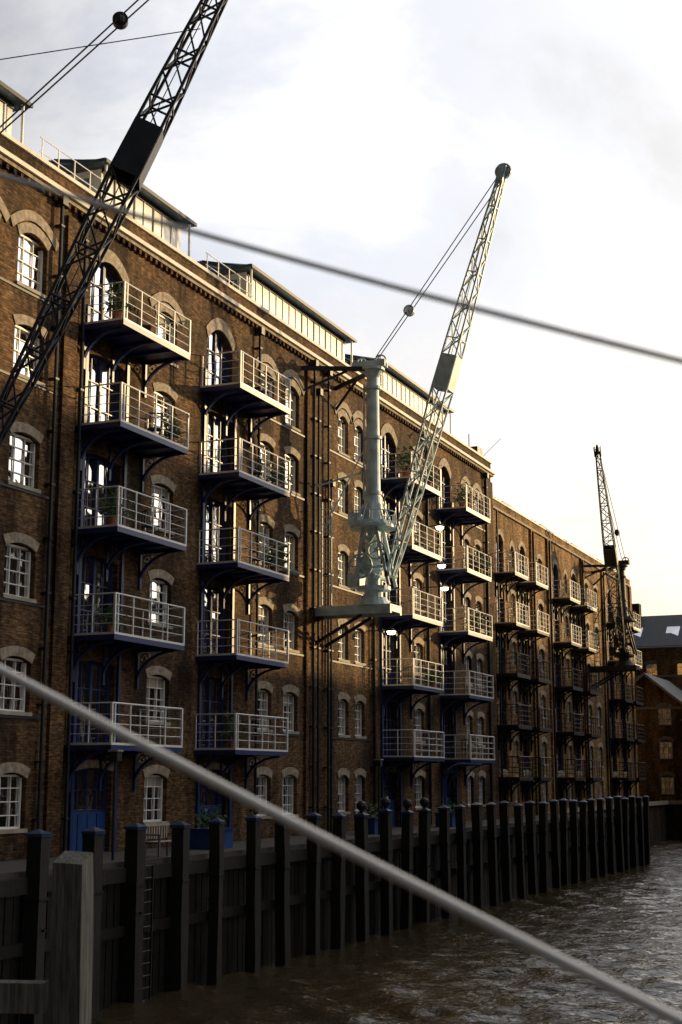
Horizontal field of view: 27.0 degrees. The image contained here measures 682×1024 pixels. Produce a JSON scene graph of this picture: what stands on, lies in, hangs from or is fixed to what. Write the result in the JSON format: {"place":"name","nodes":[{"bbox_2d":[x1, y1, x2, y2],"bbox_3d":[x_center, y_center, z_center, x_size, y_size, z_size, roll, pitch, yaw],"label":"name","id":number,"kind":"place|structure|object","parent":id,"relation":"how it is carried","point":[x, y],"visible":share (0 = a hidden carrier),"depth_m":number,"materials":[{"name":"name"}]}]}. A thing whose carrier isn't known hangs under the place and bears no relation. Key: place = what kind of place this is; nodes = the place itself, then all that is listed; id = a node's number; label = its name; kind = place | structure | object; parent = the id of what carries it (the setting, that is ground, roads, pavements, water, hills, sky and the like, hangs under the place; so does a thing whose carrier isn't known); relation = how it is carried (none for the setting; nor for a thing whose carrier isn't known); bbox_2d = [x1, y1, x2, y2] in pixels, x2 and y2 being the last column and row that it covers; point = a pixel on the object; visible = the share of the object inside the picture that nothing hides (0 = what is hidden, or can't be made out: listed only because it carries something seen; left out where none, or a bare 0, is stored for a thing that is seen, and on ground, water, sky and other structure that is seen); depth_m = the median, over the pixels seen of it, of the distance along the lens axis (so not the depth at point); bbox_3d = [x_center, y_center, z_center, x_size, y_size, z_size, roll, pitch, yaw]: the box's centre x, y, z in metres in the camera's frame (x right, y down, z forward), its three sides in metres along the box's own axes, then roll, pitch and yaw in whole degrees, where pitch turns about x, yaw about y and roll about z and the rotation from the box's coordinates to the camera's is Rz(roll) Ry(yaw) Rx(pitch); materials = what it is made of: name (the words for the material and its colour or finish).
{"place":"outdoors","nodes":[
{"label":"outdoors","id":0,"kind":"place"},
{"bbox_2d":[0,813,596,872],"bbox_3d":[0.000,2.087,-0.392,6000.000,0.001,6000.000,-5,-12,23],"label":"ground","id":1,"kind":"structure","parent":0,"point":[12,865],"depth_m":44.35,"materials":[{"name":"grey concrete"}]},
{"bbox_2d":[108,750,123,859],"bbox_3d":[-6.079,7.846,38.135,0.300,2.900,0.300,-5,-12,23],"label":"quay lamp","id":2,"kind":"object","parent":1,"relation":"on","point":[115,756],"visible":1,"depth_m":38.20,"materials":[{"name":"black metal"}]},
{"bbox_2d":[144,823,171,857],"bbox_3d":[-4.907,9.098,39.382,0.510,0.900,1.320,-5,-12,23],"label":"park bench","id":3,"kind":"object","parent":1,"relation":"on","point":[159,835],"visible":0.77,"depth_m":39.38,"materials":[{"name":"wood"}]},
{"bbox_2d":[190,802,238,849],"bbox_3d":[-4.060,9.761,44.307,1.238,1.415,2.453,-2,-11,12],"label":"planter box","id":4,"kind":"object","parent":1,"relation":"on","point":[199,838],"visible":0.65,"depth_m":44.02,"materials":[{"name":"blue paint"}]},
{"bbox_2d":[0,80,500,860],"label":"brick warehouse","id":5,"kind":"structure","parent":1,"relation":"on","point":[200,644],"depth_m":48.92,"materials":[{"name":"brick"}]},
{"bbox_2d":[90,597,131,631],"bbox_3d":[-6.537,2.988,41.212,1.215,1.099,0.978,-5,-12,23],"label":"potted plant","id":6,"kind":"object","parent":5,"relation":"on","point":[108,620],"visible":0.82,"depth_m":41.07,"materials":[{"name":"green plant"}]},
{"bbox_2d":[0,0,227,445],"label":"dock crane","id":7,"kind":"object","parent":5,"relation":"attached to","point":[132,161],"visible":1,"depth_m":34.53,"materials":[{"name":"paint"}]},
{"bbox_2d":[94,487,133,523],"bbox_3d":[-6.645,-0.146,41.642,1.183,1.179,1.212,3,-11,-15],"label":"potted plant","id":8,"kind":"object","parent":5,"relation":"on","point":[111,519],"visible":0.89,"depth_m":41.52,"materials":[{"name":"green plant"}]},
{"bbox_2d":[100,281,135,317],"bbox_3d":[-6.696,-6.299,42.819,1.149,1.227,1.152,7,-13,-33],"label":"potted plant","id":9,"kind":"object","parent":5,"relation":"on","point":[117,305],"visible":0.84,"depth_m":42.72,"materials":[{"name":"green plant"}]},
{"bbox_2d":[137,309,151,331],"bbox_3d":[-6.179,-5.820,44.616,0.450,0.951,0.440,2,-11,-11],"label":"patio chair","id":10,"kind":"object","parent":5,"relation":"on","point":[147,327],"visible":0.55,"depth_m":44.45,"materials":[{"name":"black metal"}]},
{"bbox_2d":[141,509,159,535],"bbox_3d":[-5.903,0.431,44.095,0.450,0.951,0.440,7,-13,-33],"label":"patio chair","id":11,"kind":"object","parent":5,"relation":"on","point":[145,525],"visible":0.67,"depth_m":44.00,"materials":[{"name":"black metal"}]},
{"bbox_2d":[147,412,162,435],"bbox_3d":[-5.858,-2.618,44.759,0.440,0.951,0.450,2,-11,-13],"label":"patio chair","id":12,"kind":"object","parent":5,"relation":"on","point":[150,428],"visible":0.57,"depth_m":44.60,"materials":[{"name":"black metal"}]},
{"bbox_2d":[158,411,188,441],"bbox_3d":[-5.407,-2.626,45.250,1.054,1.145,1.029,-5,-12,23],"label":"potted plant","id":13,"kind":"object","parent":5,"relation":"on","point":[168,434],"visible":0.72,"depth_m":45.16,"materials":[{"name":"green plant"}]},
{"bbox_2d":[217,712,248,747],"bbox_3d":[-3.632,7.289,47.603,1.063,1.245,1.157,5,-12,-24],"label":"potted plant","id":14,"kind":"object","parent":5,"relation":"on","point":[230,743],"visible":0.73,"depth_m":47.45,"materials":[{"name":"green plant"}]},
{"bbox_2d":[0,213,485,851],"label":"windows and doors","id":15,"kind":"structure","parent":5,"relation":"in","point":[89,803],"depth_m":47.18,"materials":[{"name":"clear glass"}]},
{"bbox_2d":[249,458,261,478],"bbox_3d":[-3.067,-1.413,51.175,0.440,0.951,0.450,0,-11,-1],"label":"patio chair","id":16,"kind":"object","parent":5,"relation":"on","point":[255,472],"visible":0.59,"depth_m":51.02,"materials":[{"name":"black metal"}]},
{"bbox_2d":[252,547,262,567],"bbox_3d":[-2.993,1.688,50.784,0.450,0.951,0.440,0,-11,0],"label":"patio chair","id":17,"kind":"object","parent":5,"relation":"on","point":[253,559],"visible":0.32,"depth_m":50.61,"materials":[{"name":"black metal"}]},
{"bbox_2d":[257,377,269,396],"bbox_3d":[-2.907,-4.411,52.113,0.440,0.951,0.450,8,-13,-35],"label":"patio chair","id":18,"kind":"object","parent":5,"relation":"on","point":[263,391],"visible":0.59,"depth_m":52.00,"materials":[{"name":"black metal"}]},
{"bbox_2d":[256,533,291,571],"bbox_3d":[-2.499,1.556,51.560,1.336,1.496,1.206,3,-11,-17],"label":"potted plant","id":19,"kind":"object","parent":5,"relation":"on","point":[279,562],"visible":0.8,"depth_m":51.38,"materials":[{"name":"green plant"}]},
{"bbox_2d":[265,458,290,486],"bbox_3d":[-2.364,-1.397,52.181,0.991,1.290,0.967,8,-14,-38],"label":"potted plant","id":20,"kind":"object","parent":5,"relation":"on","point":[273,480],"visible":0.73,"depth_m":52.10,"materials":[{"name":"green plant"}]},
{"bbox_2d":[391,433,418,476],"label":"potted plant","id":21,"kind":"object","parent":5,"relation":"on","point":[405,469],"visible":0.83,"depth_m":65.08,"materials":[{"name":"green plant"}]},
{"bbox_2d":[302,163,511,647],"bbox_3d":[2.979,-4.373,57.515,8.527,19.340,3.467,-5,-12,23],"label":"dock crane","id":22,"kind":"object","parent":5,"relation":"attached to","point":[372,523],"visible":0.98,"depth_m":57.13,"materials":[{"name":"paint"}]},
{"bbox_2d":[403,664,415,683],"bbox_3d":[3.104,7.385,64.211,0.450,0.951,0.440,7,-13,-33],"label":"patio chair","id":23,"kind":"object","parent":5,"relation":"on","point":[408,675],"visible":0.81,"depth_m":64.15,"materials":[{"name":"black metal"}]},
{"bbox_2d":[414,532,424,546],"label":"patio chair","id":24,"kind":"object","parent":5,"relation":"on","point":[415,543],"visible":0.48,"depth_m":66.42,"materials":[{"name":"black metal"}]},
{"bbox_2d":[419,454,439,485],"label":"potted plant","id":25,"kind":"object","parent":5,"relation":"on","point":[430,478],"visible":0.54,"depth_m":67.54,"materials":[{"name":"green plant"}]},
{"bbox_2d":[418,662,446,686],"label":"potted plant","id":26,"kind":"object","parent":5,"relation":"on","point":[432,678],"visible":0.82,"depth_m":66.19,"materials":[{"name":"green plant"}]},
{"bbox_2d":[447,479,477,506],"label":"potted plant","id":27,"kind":"object","parent":5,"relation":"on","point":[461,503],"visible":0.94,"depth_m":72.22,"materials":[{"name":"green plant"}]},
{"bbox_2d":[461,739,472,757],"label":"patio chair","id":28,"kind":"object","parent":5,"relation":"on","point":[462,749],"visible":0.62,"depth_m":70.84,"materials":[{"name":"black metal"}]},
{"bbox_2d":[463,545,491,573],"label":"potted plant","id":29,"kind":"object","parent":5,"relation":"on","point":[481,565],"visible":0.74,"depth_m":74.04,"materials":[{"name":"green plant"}]},
{"bbox_2d":[465,605,491,632],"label":"potted plant","id":30,"kind":"object","parent":5,"relation":"on","point":[477,625],"visible":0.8,"depth_m":73.05,"materials":[{"name":"green plant"}]},
{"bbox_2d":[0,801,681,1023],"bbox_3d":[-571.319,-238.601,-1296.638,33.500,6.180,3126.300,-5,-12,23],"label":"quay wall","id":31,"kind":"structure","parent":1,"relation":"on","point":[665,820],"depth_m":38.50,"materials":[{"name":"wood"}]},
{"bbox_2d":[142,864,153,1000],"bbox_3d":[-4.616,10.076,33.759,0.050,3.300,0.490,-5,-12,23],"label":"quay ladder","id":32,"kind":"object","parent":31,"relation":"attached to","point":[151,930],"visible":0.62,"depth_m":33.93,"materials":[{"name":"black metal"}]},
{"bbox_2d":[358,795,386,833],"bbox_3d":[1.292,12.023,56.528,1.389,1.482,1.954,-1,-11,7],"label":"planter box","id":33,"kind":"object","parent":1,"relation":"on","point":[372,812],"visible":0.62,"depth_m":55.94,"materials":[{"name":"blue paint"}]},
{"bbox_2d":[374,759,383,834],"bbox_3d":[1.472,11.105,55.484,0.300,2.900,0.300,-5,-12,23],"label":"quay lamp","id":34,"kind":"object","parent":1,"relation":"on","point":[378,763],"visible":1,"depth_m":55.53,"materials":[{"name":"black metal"}]},
{"bbox_2d":[434,797,463,826],"bbox_3d":[4.877,13.693,64.971,1.308,1.317,2.212,-5,-12,23],"label":"planter box","id":35,"kind":"object","parent":1,"relation":"on","point":[452,816],"visible":0.51,"depth_m":64.45,"materials":[{"name":"blue paint"}]},
{"bbox_2d":[443,763,480,805],"bbox_3d":[5.060,11.932,59.633,1.736,2.807,0.280,-5,-12,23],"label":"blue davit","id":36,"kind":"object","parent":1,"relation":"on","point":[448,772],"visible":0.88,"depth_m":59.91,"materials":[{"name":"paint"}]},
{"bbox_2d":[493,497,645,817],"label":"brick warehouse","id":37,"kind":"structure","parent":1,"relation":"on","point":[565,730],"depth_m":90.89,"materials":[{"name":"brown brick"}]},
{"bbox_2d":[496,537,626,807],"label":"windows and doors","id":38,"kind":"structure","parent":37,"relation":"in","point":[538,556],"depth_m":92.10,"materials":[{"name":"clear glass"}]},
{"bbox_2d":[584,444,639,688],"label":"dock crane","id":39,"kind":"object","parent":37,"relation":"on","point":[622,618],"visible":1,"depth_m":98.98,"materials":[{"name":"black metal"}]},
{"bbox_2d":[0,665,681,1023],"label":"bridge cable","id":40,"kind":"object","parent":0,"point":[549,954],"visible":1,"depth_m":2.73,"materials":[{"name":"silver metal"}]},
{"bbox_2d":[0,173,681,363],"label":"bridge cable","id":41,"kind":"object","parent":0,"point":[552,328],"visible":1,"depth_m":2.95,"materials":[{"name":"silver metal"}]},
{"bbox_2d":[0,0,681,615],"label":"sky","id":42,"kind":"structure","parent":0,"point":[361,137],"materials":[{"name":"white"}]},
{"bbox_2d":[91,840,681,1023],"bbox_3d":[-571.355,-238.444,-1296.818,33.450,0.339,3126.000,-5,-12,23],"label":"water","id":43,"kind":"structure","parent":0,"point":[624,928],"depth_m":37.90,"materials":[{"name":"brown liquid"}]},
{"bbox_2d":[20,829,51,1023],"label":"mooring pile","id":44,"kind":"object","parent":43,"relation":"in","point":[36,898],"visible":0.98,"depth_m":29.66,"materials":[{"name":"paint"}]},
{"bbox_2d":[50,851,92,1023],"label":"timber post","id":45,"kind":"object","parent":43,"relation":"in","point":[71,946],"visible":1,"depth_m":12.81,"materials":[{"name":"grey wood"}]},
{"bbox_2d":[0,980,48,1013],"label":"timber rail","id":46,"kind":"object","parent":45,"relation":"attached to","point":[23,996],"visible":1,"depth_m":12.73,"materials":[{"name":"grey wood"}]},
{"bbox_2d":[81,826,105,1016],"bbox_3d":[-5.569,9.557,31.497,0.405,5.070,0.446,-5,-11,26],"label":"mooring pile","id":47,"kind":"object","parent":43,"relation":"in","point":[92,839],"visible":0.55,"depth_m":31.61,"materials":[{"name":"paint"}]},
{"bbox_2d":[120,822,146,1002],"bbox_3d":[-4.831,9.822,33.151,0.452,5.070,0.411,-5,-11,26],"label":"mooring pile","id":48,"kind":"object","parent":43,"relation":"in","point":[134,884],"visible":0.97,"depth_m":33.12,"materials":[{"name":"paint"}]},
{"bbox_2d":[167,821,190,990],"bbox_3d":[-4.005,10.217,35.121,0.415,5.070,0.457,-4,-11,19],"label":"mooring pile","id":49,"kind":"object","parent":43,"relation":"in","point":[179,879],"visible":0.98,"depth_m":35.06,"materials":[{"name":"paint"}]},
{"bbox_2d":[206,818,225,984],"bbox_3d":[-3.268,10.487,36.769,0.398,5.070,0.361,-3,-11,19],"label":"mooring pile","id":50,"kind":"object","parent":43,"relation":"in","point":[216,873],"visible":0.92,"depth_m":36.73,"materials":[{"name":"paint"}]},
{"bbox_2d":[245,814,261,973],"bbox_3d":[-2.392,10.817,38.716,0.361,5.070,0.397,-5,-13,23],"label":"mooring pile","id":51,"kind":"object","parent":43,"relation":"in","point":[253,899],"visible":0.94,"depth_m":38.68,"materials":[{"name":"paint"}]},
{"bbox_2d":[273,819,290,965],"bbox_3d":[-1.653,11.226,40.404,0.387,5.070,0.425,-6,-12,26],"label":"mooring pile","id":52,"kind":"object","parent":43,"relation":"in","point":[282,866],"visible":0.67,"depth_m":40.34,"materials":[{"name":"paint"}]},
{"bbox_2d":[306,812,321,954],"bbox_3d":[-0.822,11.527,42.362,0.382,5.070,0.421,-4,-12,22],"label":"mooring pile","id":53,"kind":"object","parent":43,"relation":"in","point":[313,860],"visible":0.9,"depth_m":42.29,"materials":[{"name":"paint"}]},
{"bbox_2d":[330,813,346,948],"bbox_3d":[-0.084,11.882,43.995,0.388,5.070,0.427,-4,-12,21],"label":"mooring pile","id":54,"kind":"object","parent":43,"relation":"in","point":[338,860],"visible":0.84,"depth_m":43.91,"materials":[{"name":"paint"}]},
{"bbox_2d":[354,801,369,941],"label":"mooring pile","id":55,"kind":"object","parent":43,"relation":"in","point":[361,876],"visible":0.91,"depth_m":45.73,"materials":[{"name":"paint"}]},
{"bbox_2d":[378,797,392,935],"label":"mooring pile","id":56,"kind":"object","parent":43,"relation":"in","point":[386,895],"visible":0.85,"depth_m":47.73,"materials":[{"name":"paint"}]},
{"bbox_2d":[400,799,413,928],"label":"mooring pile","id":57,"kind":"object","parent":43,"relation":"in","point":[406,850],"visible":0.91,"depth_m":49.52,"materials":[{"name":"paint"}]},
{"bbox_2d":[417,797,431,922],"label":"mooring pile","id":58,"kind":"object","parent":43,"relation":"in","point":[424,835],"visible":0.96,"depth_m":51.22,"materials":[{"name":"paint"}]},
{"bbox_2d":[438,805,451,917],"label":"mooring pile","id":59,"kind":"object","parent":43,"relation":"in","point":[444,827],"visible":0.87,"depth_m":53.14,"materials":[{"name":"paint"}]},
{"bbox_2d":[454,804,466,905],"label":"mooring pile","id":60,"kind":"object","parent":43,"relation":"in","point":[460,841],"visible":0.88,"depth_m":54.80,"materials":[{"name":"paint"}]},
{"bbox_2d":[470,802,483,909],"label":"mooring pile","id":61,"kind":"object","parent":43,"relation":"in","point":[477,855],"visible":0.91,"depth_m":56.72,"materials":[{"name":"paint"}]},
{"bbox_2d":[486,802,498,906],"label":"mooring pile","id":62,"kind":"object","parent":43,"relation":"in","point":[492,857],"visible":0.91,"depth_m":58.45,"materials":[{"name":"paint"}]},
{"bbox_2d":[499,801,512,900],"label":"mooring pile","id":63,"kind":"object","parent":43,"relation":"in","point":[505,853],"visible":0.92,"depth_m":60.33,"materials":[{"name":"paint"}]},
{"bbox_2d":[513,803,525,898],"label":"mooring pile","id":64,"kind":"object","parent":43,"relation":"in","point":[519,845],"visible":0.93,"depth_m":62.17,"materials":[{"name":"paint"}]},
{"bbox_2d":[525,801,537,894],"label":"mooring pile","id":65,"kind":"object","parent":43,"relation":"in","point":[531,847],"visible":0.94,"depth_m":63.97,"materials":[{"name":"paint"}]},
{"bbox_2d":[538,801,548,892],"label":"mooring pile","id":66,"kind":"object","parent":43,"relation":"in","point":[544,853],"visible":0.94,"depth_m":65.76,"materials":[{"name":"paint"}]},
{"bbox_2d":[549,799,560,887],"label":"mooring pile","id":67,"kind":"object","parent":43,"relation":"in","point":[556,865],"visible":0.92,"depth_m":67.59,"materials":[{"name":"paint"}]},
{"bbox_2d":[559,798,568,884],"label":"mooring pile","id":68,"kind":"object","parent":43,"relation":"in","point":[564,841],"visible":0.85,"depth_m":69.34,"materials":[{"name":"paint"}]},
{"bbox_2d":[568,799,579,883],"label":"mooring pile","id":69,"kind":"object","parent":43,"relation":"in","point":[573,815],"visible":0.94,"depth_m":71.07,"materials":[{"name":"paint"}]},
{"bbox_2d":[579,800,587,880],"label":"mooring pile","id":70,"kind":"object","parent":43,"relation":"in","point":[583,828],"visible":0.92,"depth_m":72.84,"materials":[{"name":"paint"}]},
{"bbox_2d":[587,798,598,877],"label":"mooring pile","id":71,"kind":"object","parent":43,"relation":"in","point":[592,825],"visible":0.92,"depth_m":74.67,"materials":[{"name":"paint"}]},
{"bbox_2d":[596,797,606,875],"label":"mooring pile","id":72,"kind":"object","parent":43,"relation":"in","point":[601,836],"visible":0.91,"depth_m":76.49,"materials":[{"name":"paint"}]},
{"bbox_2d":[605,796,615,873],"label":"mooring pile","id":73,"kind":"object","parent":43,"relation":"in","point":[610,836],"visible":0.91,"depth_m":78.43,"materials":[{"name":"paint"}]},
{"bbox_2d":[613,795,624,871],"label":"mooring pile","id":74,"kind":"object","parent":43,"relation":"in","point":[619,833],"visible":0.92,"depth_m":80.14,"materials":[{"name":"paint"}]},
{"bbox_2d":[621,797,629,869],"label":"mooring pile","id":75,"kind":"object","parent":43,"relation":"in","point":[625,810],"visible":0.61,"depth_m":81.97,"materials":[{"name":"paint"}]},
{"bbox_2d":[628,795,636,867],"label":"mooring pile","id":76,"kind":"object","parent":43,"relation":"in","point":[632,833],"visible":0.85,"depth_m":83.88,"materials":[{"name":"paint"}]},
{"bbox_2d":[636,796,644,865],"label":"mooring pile","id":77,"kind":"object","parent":43,"relation":"in","point":[640,830],"visible":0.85,"depth_m":85.64,"materials":[{"name":"paint"}]},
{"bbox_2d":[642,795,649,863],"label":"mooring pile","id":78,"kind":"object","parent":43,"relation":"in","point":[646,828],"visible":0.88,"depth_m":87.44,"materials":[{"name":"paint"}]},
{"bbox_2d":[632,603,681,690],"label":"brick terrace","id":79,"kind":"structure","parent":0,"point":[658,641],"depth_m":151.27,"materials":[{"name":"brick"}]},
{"bbox_2d":[644,659,681,690],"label":"windows","id":80,"kind":"structure","parent":79,"relation":"in","point":[651,669],"depth_m":150.82,"materials":[{"name":"orange glass"}]},
{"bbox_2d":[635,673,681,801],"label":"gabled brick house","id":81,"kind":"structure","parent":0,"point":[659,718],"depth_m":127.54,"materials":[{"name":"brick"}]},
{"bbox_2d":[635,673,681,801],"bbox_3d":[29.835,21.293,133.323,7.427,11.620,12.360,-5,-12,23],"label":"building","id":82,"kind":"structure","parent":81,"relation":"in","point":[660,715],"depth_m":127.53,"materials":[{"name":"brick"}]}
]}

